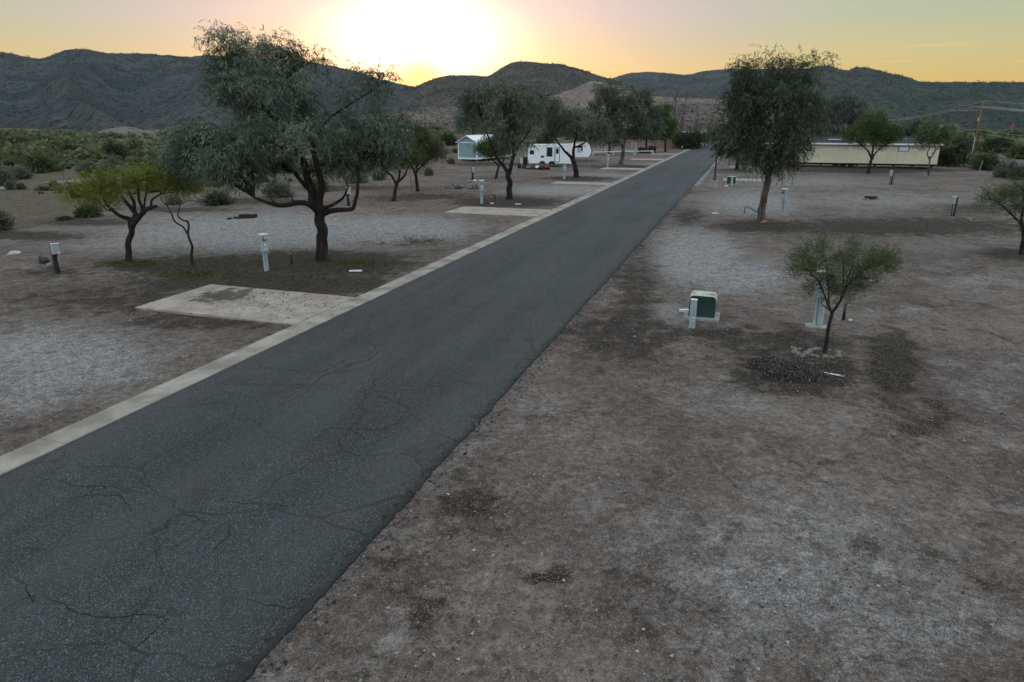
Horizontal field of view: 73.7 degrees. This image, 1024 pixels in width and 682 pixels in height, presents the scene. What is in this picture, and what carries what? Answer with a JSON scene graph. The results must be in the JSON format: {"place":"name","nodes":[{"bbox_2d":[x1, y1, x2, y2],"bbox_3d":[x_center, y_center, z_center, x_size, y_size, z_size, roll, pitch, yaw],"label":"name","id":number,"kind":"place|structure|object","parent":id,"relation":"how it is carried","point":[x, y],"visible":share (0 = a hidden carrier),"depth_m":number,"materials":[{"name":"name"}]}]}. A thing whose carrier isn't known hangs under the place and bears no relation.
{"place":"outdoors","nodes":[
{"label":"outdoors","id":0,"kind":"place"},
{"bbox_2d":[88,126,152,133],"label":"mound","id":1,"kind":"object","parent":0,"point":[125,129],"visible":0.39,"depth_m":326.52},
{"bbox_2d":[0,49,436,132],"bbox_3d":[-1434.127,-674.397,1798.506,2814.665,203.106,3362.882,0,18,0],"label":"mountain range","id":2,"kind":"structure","parent":0,"point":[65,114],"depth_m":863.92,"materials":[{"name":"stone"}]},
{"bbox_2d":[0,48,1023,130],"bbox_3d":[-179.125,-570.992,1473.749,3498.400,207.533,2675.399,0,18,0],"label":"hill brush","id":3,"kind":"object","parent":2,"relation":"on","point":[503,81],"visible":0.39,"depth_m":1159.30,"materials":[{"name":"green plant"}]},
{"bbox_2d":[238,214,256,217],"bbox_3d":[-17.757,-8.388,45.906,1.040,0.277,0.710,1,18,3],"label":"fire pit","id":4,"kind":"object","parent":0,"point":[248,215],"visible":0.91,"depth_m":45.58,"materials":[{"name":"metal"}]},
{"bbox_2d":[0,142,718,681],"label":"road","id":5,"kind":"structure","parent":0,"point":[216,526],"depth_m":12.90,"materials":[{"name":"asphalt"}]},
{"bbox_2d":[0,128,1023,681],"bbox_3d":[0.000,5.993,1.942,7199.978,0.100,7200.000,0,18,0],"label":"ground","id":6,"kind":"structure","parent":0,"point":[694,478],"depth_m":14.93,"materials":[{"name":"soil"}]},
{"bbox_2d":[2,158,14,166],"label":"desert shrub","id":7,"kind":"object","parent":6,"relation":"on","point":[10,162],"visible":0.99,"depth_m":95.87,"materials":[{"name":"green plant"}]},
{"bbox_2d":[0,204,17,230],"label":"desert shrub","id":8,"kind":"object","parent":6,"relation":"on","point":[6,223],"visible":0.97,"depth_m":40.75,"materials":[{"name":"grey plant"}]},
{"bbox_2d":[0,163,17,185],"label":"desert shrub","id":9,"kind":"object","parent":6,"relation":"on","point":[4,174],"visible":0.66,"depth_m":67.87,"materials":[{"name":"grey plant"}]},
{"bbox_2d":[3,178,14,189],"bbox_3d":[-47.375,-14.788,64.319,1.060,1.258,1.065,16,24,40],"label":"desert shrub","id":10,"kind":"object","parent":6,"relation":"on","point":[8,185],"visible":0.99,"depth_m":64.22,"materials":[{"name":"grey plant"}]},
{"bbox_2d":[0,134,33,144],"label":"desert shrub","id":11,"kind":"object","parent":6,"relation":"on","point":[19,139],"visible":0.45,"depth_m":171.69,"materials":[{"name":"green plant"}]},
{"bbox_2d":[14,181,26,189],"bbox_3d":[-46.370,-14.655,64.386,1.212,0.917,1.242,-17,25,-42],"label":"desert shrub","id":12,"kind":"object","parent":6,"relation":"on","point":[19,186],"visible":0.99,"depth_m":64.27,"materials":[{"name":"green plant"}]},
{"bbox_2d":[8,163,35,179],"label":"desert shrub","id":13,"kind":"object","parent":6,"relation":"on","point":[19,172],"visible":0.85,"depth_m":75.75,"materials":[{"name":"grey plant"}]},
{"bbox_2d":[16,148,59,171],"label":"desert shrub","id":14,"kind":"object","parent":6,"relation":"on","point":[33,162],"visible":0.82,"depth_m":85.63,"materials":[{"name":"green plant"}]},
{"bbox_2d":[29,135,54,143],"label":"desert shrub","id":15,"kind":"object","parent":6,"relation":"on","point":[43,137],"visible":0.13,"depth_m":177.72,"materials":[{"name":"green plant"}]},
{"bbox_2d":[38,255,49,263],"bbox_3d":[-21.761,-3.826,31.732,0.463,0.399,0.684,-8,20,-23],"label":"stone","id":16,"kind":"object","parent":6,"relation":"on","point":[42,259],"visible":0.99,"depth_m":31.50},
{"bbox_2d":[49,243,61,272],"bbox_3d":[-19.680,-3.542,29.480,0.335,1.363,0.335,7,17,27],"label":"hookup post","id":17,"kind":"object","parent":6,"relation":"on","point":[54,250],"visible":0.89,"depth_m":29.43,"materials":[{"name":"brown wood"}]},
{"bbox_2d":[54,215,73,220],"bbox_3d":[-29.551,-8.107,44.996,1.286,0.340,1.209,17,25,42],"label":"desert shrub","id":18,"kind":"object","parent":6,"relation":"on","point":[63,217],"visible":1,"depth_m":44.95,"materials":[{"name":"green plant"}]},
{"bbox_2d":[55,140,79,153],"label":"desert shrub","id":19,"kind":"object","parent":6,"relation":"on","point":[65,146],"visible":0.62,"depth_m":133.83,"materials":[{"name":"green plant"}]},
{"bbox_2d":[74,158,98,172],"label":"desert shrub","id":20,"kind":"object","parent":6,"relation":"on","point":[87,165],"visible":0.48,"depth_m":84.95,"materials":[{"name":"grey plant"}]},
{"bbox_2d":[72,203,104,218],"bbox_3d":[-28.652,-8.923,46.138,1.994,1.305,2.115,4,18,12],"label":"desert shrub","id":21,"kind":"object","parent":6,"relation":"on","point":[86,212],"visible":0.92,"depth_m":45.85,"materials":[{"name":"green plant"}]},
{"bbox_2d":[91,129,98,143],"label":"saguaro cactus","id":22,"kind":"object","parent":6,"relation":"on","point":[93,136],"visible":0.86,"depth_m":147.33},
{"bbox_2d":[99,154,128,169],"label":"desert shrub","id":23,"kind":"object","parent":6,"relation":"on","point":[114,161],"visible":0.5,"depth_m":88.61,"materials":[{"name":"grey plant"}]},
{"bbox_2d":[100,139,129,157],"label":"desert shrub","id":24,"kind":"object","parent":6,"relation":"on","point":[114,149],"visible":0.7,"depth_m":117.06,"materials":[{"name":"green plant"}]},
{"bbox_2d":[50,154,211,261],"bbox_3d":[-17.271,-5.987,31.266,6.644,5.045,3.632,0,18,0],"label":"palo verde tree","id":25,"kind":"object","parent":6,"relation":"on","point":[144,176],"visible":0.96,"depth_m":30.55,"materials":[{"name":"green plant"}]},
{"bbox_2d":[163,194,182,204],"bbox_3d":[-26.482,-11.120,53.409,1.531,0.953,1.541,11,21,31],"label":"desert shrub","id":26,"kind":"object","parent":6,"relation":"on","point":[176,201],"visible":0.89,"depth_m":53.20,"materials":[{"name":"green plant"}]},
{"bbox_2d":[159,191,194,265],"bbox_3d":[-14.698,-4.924,30.417,1.549,3.463,0.293,-3,18,-9],"label":"dead tree","id":27,"kind":"object","parent":6,"relation":"on","point":[191,244],"visible":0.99,"depth_m":30.34,"materials":[{"name":"wood"}]},
{"bbox_2d":[195,190,236,206],"bbox_3d":[-22.817,-11.228,53.394,2.805,1.239,2.983,11,21,31],"label":"desert shrub","id":28,"kind":"object","parent":6,"relation":"on","point":[210,200],"visible":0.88,"depth_m":52.93,"materials":[{"name":"green plant"}]},
{"bbox_2d":[0,155,453,222],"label":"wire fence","id":29,"kind":"object","parent":6,"relation":"on","point":[95,196],"visible":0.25,"depth_m":45.00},
{"bbox_2d":[135,284,354,324],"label":"parking slab","id":30,"kind":"structure","parent":6,"relation":"on","point":[190,302],"depth_m":24.27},
{"bbox_2d":[257,233,268,270],"bbox_3d":[-10.663,-3.810,29.545,0.385,1.658,0.340,11,21,30],"label":"utility pedestal","id":31,"kind":"object","parent":6,"relation":"on","point":[263,238],"visible":1,"depth_m":29.43,"materials":[{"name":"white metal"}]},
{"bbox_2d":[79,233,453,285],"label":"weeds","id":32,"kind":"object","parent":6,"relation":"on","point":[126,264],"visible":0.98,"depth_m":30.79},
{"bbox_2d":[260,178,295,197],"bbox_3d":[-20.184,-13.225,58.736,3.037,1.777,3.057,13,22,35],"label":"desert shrub","id":33,"kind":"object","parent":6,"relation":"on","point":[275,192],"visible":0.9,"depth_m":58.34,"materials":[{"name":"green plant"}]},
{"bbox_2d":[143,19,419,260],"bbox_3d":[-10.324,-8.707,30.686,12.384,10.598,6.879,0,18,0],"label":"eucalyptus tree","id":34,"kind":"object","parent":6,"relation":"on","point":[203,149],"visible":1,"depth_m":29.81,"materials":[{"name":"green plant"}]},
{"bbox_2d":[313,178,332,190],"bbox_3d":[-17.770,-14.525,63.092,2.191,1.568,2.391,14,23,37],"label":"desert shrub","id":35,"kind":"object","parent":6,"relation":"on","point":[315,183],"visible":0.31,"depth_m":62.91,"materials":[{"name":"green plant"}]},
{"bbox_2d":[346,187,350,205],"bbox_3d":[-12.623,-11.122,52.734,0.335,1.472,0.335,-16,24,-41],"label":"hookup post","id":36,"kind":"object","parent":6,"relation":"on","point":[348,196],"visible":0.78,"depth_m":52.70,"materials":[{"name":"grey metal"}]},
{"bbox_2d":[0,143,701,475],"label":"kerb","id":37,"kind":"structure","parent":6,"relation":"on","point":[24,454],"depth_m":18.26,"materials":[{"name":"concrete"}]},
{"bbox_2d":[346,173,369,182],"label":"desert shrub","id":38,"kind":"object","parent":6,"relation":"on","point":[361,178],"visible":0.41,"depth_m":71.62,"materials":[{"name":"green plant"}]},
{"bbox_2d":[371,172,386,180],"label":"desert shrub","id":39,"kind":"object","parent":6,"relation":"on","point":[380,177],"visible":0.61,"depth_m":74.38,"materials":[{"name":"green plant"}]},
{"bbox_2d":[370,138,422,200],"bbox_3d":[-9.637,-14.258,55.054,5.057,6.116,3.560,0,18,0],"label":"mesquite tree","id":40,"kind":"object","parent":6,"relation":"on","point":[414,158],"visible":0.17,"depth_m":54.96,"materials":[{"name":"green plant"}]},
{"bbox_2d":[401,119,455,191],"bbox_3d":[-8.428,-17.074,62.432,7.289,6.890,4.308,0,18,0],"label":"mesquite tree","id":41,"kind":"object","parent":6,"relation":"on","point":[423,140],"visible":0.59,"depth_m":61.68,"materials":[{"name":"green plant"}]},
{"bbox_2d":[423,167,433,175],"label":"desert shrub","id":42,"kind":"object","parent":6,"relation":"on","point":[429,171],"visible":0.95,"depth_m":80.19,"materials":[{"name":"green plant"}]},
{"bbox_2d":[439,130,457,145],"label":"desert shrub","id":43,"kind":"object","parent":6,"relation":"on","point":[451,139],"visible":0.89,"depth_m":174.53,"materials":[{"name":"green plant"}]},
{"bbox_2d":[229,189,692,681],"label":"asphalt crumbs","id":44,"kind":"object","parent":6,"relation":"on","point":[305,646],"visible":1,"depth_m":12.49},
{"bbox_2d":[450,103,493,136],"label":"eucalyptus tree","id":45,"kind":"object","parent":6,"relation":"on","point":[459,123],"visible":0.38,"depth_m":150.07,"materials":[{"name":"green plant"}]},
{"bbox_2d":[479,180,483,203],"bbox_3d":[-2.362,-11.735,53.740,0.357,1.823,0.404,-13,22,-35],"label":"utility pedestal","id":46,"kind":"object","parent":6,"relation":"on","point":[481,185],"visible":1,"depth_m":53.63,"materials":[{"name":"white metal"}]},
{"bbox_2d":[455,134,511,161],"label":"cabin","id":47,"kind":"object","parent":6,"relation":"on","point":[465,152],"visible":0.42,"depth_m":107.97,"materials":[{"name":"blue"}]},
{"bbox_2d":[452,134,525,142],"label":"brick wall","id":48,"kind":"structure","parent":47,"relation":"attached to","point":[458,136],"depth_m":203.74,"materials":[{"name":"brick"}]},
{"bbox_2d":[466,134,511,178],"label":"mesquite tree","id":49,"kind":"object","parent":6,"relation":"on","point":[483,149],"visible":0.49,"depth_m":75.47,"materials":[{"name":"green plant"}]},
{"bbox_2d":[446,206,549,216],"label":"parking slab","id":50,"kind":"structure","parent":6,"relation":"on","point":[502,211],"depth_m":48.89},
{"bbox_2d":[453,79,551,198],"bbox_3d":[-0.729,-16.230,55.539,8.203,9.613,5.578,0,18,0],"label":"eucalyptus tree","id":51,"kind":"object","parent":6,"relation":"on","point":[514,112],"visible":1,"depth_m":54.36,"materials":[{"name":"green plant"}]},
{"bbox_2d":[0,127,1023,193],"bbox_3d":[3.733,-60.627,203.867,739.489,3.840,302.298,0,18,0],"label":"desert scrub","id":52,"kind":"object","parent":6,"relation":"on","point":[87,148],"visible":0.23,"depth_m":139.77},
{"bbox_2d":[0,243,1023,681],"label":"pebbles","id":53,"kind":"object","parent":6,"relation":"on","point":[638,553],"visible":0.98,"depth_m":9.74,"materials":[{"name":"stone"}]},
{"bbox_2d":[74,215,976,421],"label":"fallen leaves","id":54,"kind":"object","parent":6,"relation":"on","point":[426,264],"depth_m":25.43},
{"bbox_2d":[532,136,555,143],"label":"desert shrub","id":55,"kind":"object","parent":6,"relation":"on","point":[538,141],"visible":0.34,"depth_m":165.84,"materials":[{"name":"green plant"}]},
{"bbox_2d":[538,162,549,169],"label":"ride on mower","id":56,"kind":"object","parent":6,"relation":"on","point":[544,167],"visible":1,"depth_m":89.57,"materials":[{"name":"red paint"}]},
{"bbox_2d":[528,142,590,166],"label":"caravan","id":57,"kind":"object","parent":6,"relation":"on","point":[551,155],"visible":0.85,"depth_m":96.01,"materials":[{"name":"white"}]},
{"bbox_2d":[555,148,558,161],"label":"door","id":58,"kind":"structure","parent":57,"relation":"in","point":[556,149],"depth_m":95.96,"materials":[{"name":"white"}]},
{"bbox_2d":[529,88,621,177],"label":"eucalyptus tree","id":59,"kind":"object","parent":6,"relation":"on","point":[557,125],"visible":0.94,"depth_m":76.42,"materials":[{"name":"green plant"}]},
{"bbox_2d":[550,181,609,185],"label":"parking slab","id":60,"kind":"structure","parent":6,"relation":"on","point":[580,183],"depth_m":70.39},
{"bbox_2d":[589,116,630,153],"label":"eucalyptus tree","id":61,"kind":"object","parent":6,"relation":"on","point":[614,141],"visible":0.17,"depth_m":128.43,"materials":[{"name":"green plant"}]},
{"bbox_2d":[600,167,643,169],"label":"parking slab","id":62,"kind":"structure","parent":6,"relation":"on","point":[609,168],"depth_m":92.08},
{"bbox_2d":[586,79,666,163],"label":"eucalyptus tree","id":63,"kind":"object","parent":6,"relation":"on","point":[609,95],"visible":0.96,"depth_m":98.88,"materials":[{"name":"green plant"}]},
{"bbox_2d":[638,147,649,152],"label":"picnic table","id":64,"kind":"object","parent":6,"relation":"on","point":[641,150],"visible":0.98,"depth_m":136.28,"materials":[{"name":"grey paint"}]},
{"bbox_2d":[630,112,668,152],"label":"eucalyptus tree","id":65,"kind":"object","parent":6,"relation":"on","point":[654,136],"visible":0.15,"depth_m":134.81,"materials":[{"name":"green plant"}]},
{"bbox_2d":[620,140,699,148],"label":"brick wall","id":66,"kind":"structure","parent":6,"relation":"on","point":[658,145],"depth_m":157.11,"materials":[{"name":"brick"}]},
{"bbox_2d":[657,99,680,151],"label":"pine tree","id":67,"kind":"object","parent":6,"relation":"on","point":[672,123],"visible":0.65,"depth_m":139.77,"materials":[{"name":"green plant"}]},
{"bbox_2d":[672,83,679,135],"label":"bare tree","id":68,"kind":"object","parent":6,"relation":"on","point":[676,96],"visible":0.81,"depth_m":156.67,"materials":[{"name":"green plant"}]},
{"bbox_2d":[676,89,689,131],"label":"bare tree","id":69,"kind":"object","parent":6,"relation":"on","point":[682,120],"visible":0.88,"depth_m":162.55,"materials":[{"name":"green plant"}]},
{"bbox_2d":[668,127,707,148],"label":"mesquite tree","id":70,"kind":"object","parent":6,"relation":"on","point":[689,139],"visible":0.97,"depth_m":153.12,"materials":[{"name":"green plant"}]},
{"bbox_2d":[689,298,697,328],"bbox_3d":[5.721,-0.829,21.587,0.210,1.030,0.120,6,19,18],"label":"guard post","id":71,"kind":"object","parent":6,"relation":"on","point":[693,311],"visible":0.91,"depth_m":21.53,"materials":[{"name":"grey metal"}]},
{"bbox_2d":[683,291,719,321],"bbox_3d":[6.373,-1.158,22.825,1.140,0.894,0.980,6,19,18],"label":"transformer cabinet","id":72,"kind":"object","parent":6,"relation":"on","point":[706,304],"visible":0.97,"depth_m":22.51,"materials":[{"name":"green metal"}]},
{"bbox_2d":[694,157,720,185],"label":"gutter","id":73,"kind":"object","parent":6,"relation":"on","point":[701,179],"visible":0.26,"depth_m":82.33,"materials":[{"name":"concrete"}]},
{"bbox_2d":[710,129,720,187],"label":"street lamp","id":74,"kind":"object","parent":6,"relation":"on","point":[714,182],"visible":0.73,"depth_m":66.76,"materials":[{"name":"grey metal"}]},
{"bbox_2d":[706,122,724,141],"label":"eucalyptus tree","id":75,"kind":"object","parent":6,"relation":"on","point":[713,132],"visible":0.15,"depth_m":160.69,"materials":[{"name":"green plant"}]},
{"bbox_2d":[725,176,736,184],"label":"transformer cabinet","id":76,"kind":"object","parent":6,"relation":"on","point":[729,180],"visible":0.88,"depth_m":69.56,"materials":[{"name":"metal"}]},
{"bbox_2d":[704,122,766,170],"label":"eucalyptus tree","id":77,"kind":"object","parent":6,"relation":"on","point":[727,151],"visible":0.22,"depth_m":88.06,"materials":[{"name":"green plant"}]},
{"bbox_2d":[723,178,764,181],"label":"parking slab","id":78,"kind":"structure","parent":6,"relation":"on","point":[748,180],"depth_m":74.04,"materials":[{"name":"grey concrete"}]},
{"bbox_2d":[703,44,841,221],"bbox_3d":[16.265,-12.673,42.315,8.142,10.930,5.986,0,18,0],"label":"eucalyptus tree","id":79,"kind":"object","parent":6,"relation":"on","point":[795,138],"visible":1,"depth_m":41.77,"materials":[{"name":"green plant"}]},
{"bbox_2d":[741,356,840,384],"bbox_3d":[7.464,0.743,18.095,2.678,0.180,2.202,9,20,26],"label":"gravel mound","id":80,"kind":"object","parent":6,"relation":"on","point":[775,365],"visible":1,"depth_m":17.99,"materials":[{"name":"gravel"}]},
{"bbox_2d":[805,322,826,328],"bbox_3d":[9.733,-0.468,21.789,0.700,0.081,0.430,6,19,18],"label":"concrete footing","id":81,"kind":"object","parent":6,"relation":"on","point":[810,325],"visible":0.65,"depth_m":21.68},
{"bbox_2d":[812,270,829,326],"bbox_3d":[9.668,-1.287,21.490,0.404,1.823,0.357,-12,22,-33],"label":"utility pedestal","id":82,"kind":"object","parent":81,"relation":"on","point":[818,321],"visible":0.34,"depth_m":21.58,"materials":[{"name":"grey metal"}]},
{"bbox_2d":[775,226,908,353],"bbox_3d":[8.880,-1.265,18.626,3.796,3.770,2.054,0,18,0],"label":"palo verde tree","id":83,"kind":"object","parent":6,"relation":"on","point":[882,258],"visible":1,"depth_m":18.38,"materials":[{"name":"green plant"}]},
{"bbox_2d":[806,82,884,136],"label":"eucalyptus tree","id":84,"kind":"object","parent":6,"relation":"on","point":[848,103],"visible":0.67,"depth_m":150.64,"materials":[{"name":"green plant"}]},
{"bbox_2d":[762,137,942,168],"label":"mobile home","id":85,"kind":"object","parent":6,"relation":"on","point":[833,151],"visible":0.69,"depth_m":93.29,"materials":[{"name":"beige"}]},
{"bbox_2d":[898,146,909,151],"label":"window","id":86,"kind":"structure","parent":85,"relation":"in","point":[901,148],"depth_m":91.77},
{"bbox_2d":[838,104,906,173],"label":"mesquite tree","id":87,"kind":"object","parent":6,"relation":"on","point":[868,128],"visible":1,"depth_m":82.43,"materials":[{"name":"green plant"}]},
{"bbox_2d":[902,116,926,137],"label":"desert shrub","id":88,"kind":"object","parent":6,"relation":"on","point":[910,129],"visible":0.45,"depth_m":223.73,"materials":[{"name":"green plant"}]},
{"bbox_2d":[905,112,961,175],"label":"mesquite tree","id":89,"kind":"object","parent":6,"relation":"on","point":[937,133],"visible":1,"depth_m":79.36,"materials":[{"name":"green plant"}]},
{"bbox_2d":[951,196,958,215],"bbox_3d":[30.117,-9.125,46.568,0.335,1.472,0.335,-4,18,-12],"label":"hookup post","id":90,"kind":"object","parent":6,"relation":"on","point":[954,200],"visible":0.82,"depth_m":46.46,"materials":[{"name":"grey metal"}]},
{"bbox_2d":[934,133,977,166],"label":"desert shrub","id":91,"kind":"object","parent":6,"relation":"on","point":[950,156],"visible":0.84,"depth_m":96.29,"materials":[{"name":"green plant"}]},
{"bbox_2d":[957,132,985,151],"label":"desert shrub","id":92,"kind":"object","parent":6,"relation":"on","point":[976,145],"visible":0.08,"depth_m":134.61,"materials":[{"name":"green plant"}]},
{"bbox_2d":[959,128,989,136],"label":"desert shrub","id":93,"kind":"object","parent":6,"relation":"on","point":[980,132],"visible":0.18,"depth_m":223.51,"materials":[{"name":"green plant"}]},
{"bbox_2d":[970,101,993,161],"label":"utility pole","id":94,"kind":"object","parent":6,"relation":"on","point":[977,129],"visible":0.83,"depth_m":104.12,"materials":[{"name":"wood"}]},
{"bbox_2d":[964,148,1009,170],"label":"desert shrub","id":95,"kind":"object","parent":6,"relation":"on","point":[990,159],"visible":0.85,"depth_m":88.58,"materials":[{"name":"green plant"}]},
{"bbox_2d":[968,168,1023,254],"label":"palo verde tree","id":96,"kind":"object","parent":6,"relation":"on","point":[1004,191],"visible":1,"depth_m":33.00,"materials":[{"name":"green plant"}]},
{"bbox_2d":[977,134,1015,153],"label":"desert shrub","id":97,"kind":"object","parent":6,"relation":"on","point":[997,144],"visible":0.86,"depth_m":135.17,"materials":[{"name":"green plant"}]},
{"bbox_2d":[991,157,1019,177],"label":"desert shrub","id":98,"kind":"object","parent":6,"relation":"on","point":[1002,170],"visible":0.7,"depth_m":78.04,"materials":[{"name":"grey plant"}]},
{"bbox_2d":[990,128,1023,137],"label":"desert shrub","id":99,"kind":"object","parent":6,"relation":"on","point":[1016,133],"visible":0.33,"depth_m":223.59,"materials":[{"name":"green plant"}]},
{"bbox_2d":[1001,141,1023,159],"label":"desert shrub","id":100,"kind":"object","parent":6,"relation":"on","point":[1017,152],"visible":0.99,"depth_m":114.64,"materials":[{"name":"green plant"}]},
{"bbox_2d":[1009,163,1023,179],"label":"desert shrub","id":101,"kind":"object","parent":6,"relation":"on","point":[1018,170],"visible":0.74,"depth_m":74.91,"materials":[{"name":"green plant"}]},
{"bbox_3d":[18.730,-8.692,47.174,0.700,0.081,0.430,6,19,18],"label":"concrete footing","id":102,"kind":"object","parent":6,"relation":"on","visible":0},
{"bbox_2d":[780,188,787,214],"bbox_3d":[18.702,-9.583,47.098,0.404,1.823,0.357,-10,20,-27],"label":"utility pedestal","id":103,"kind":"object","parent":102,"relation":"on","point":[784,191],"visible":0.96,"depth_m":47.01,"materials":[{"name":"white metal"}]},
{"bbox_2d":[0,0,1023,85],"label":"sky","id":104,"kind":"structure","parent":0,"point":[922,40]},
{"bbox_2d":[405,61,635,106],"bbox_3d":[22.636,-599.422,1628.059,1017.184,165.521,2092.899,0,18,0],"label":"hills","id":105,"kind":"structure","parent":0,"point":[439,97],"depth_m":1468.96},
{"bbox_2d":[357,104,779,130],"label":"foothills","id":106,"kind":"structure","parent":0,"point":[434,110],"depth_m":569.44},
{"bbox_2d":[544,81,725,108],"bbox_3d":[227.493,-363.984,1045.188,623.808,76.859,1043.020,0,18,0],"label":"foothills","id":107,"kind":"structure","parent":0,"point":[584,94],"depth_m":1028.22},
{"bbox_2d":[611,68,798,99],"bbox_3d":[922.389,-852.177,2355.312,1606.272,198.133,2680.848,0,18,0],"label":"hills","id":108,"kind":"structure","parent":0,"point":[657,88],"depth_m":2185.41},
{"bbox_2d":[772,65,1023,131],"bbox_3d":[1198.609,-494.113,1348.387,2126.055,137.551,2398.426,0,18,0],"label":"hills","id":109,"kind":"structure","parent":0,"point":[1011,117],"depth_m":809.29,"materials":[{"name":"stone"}]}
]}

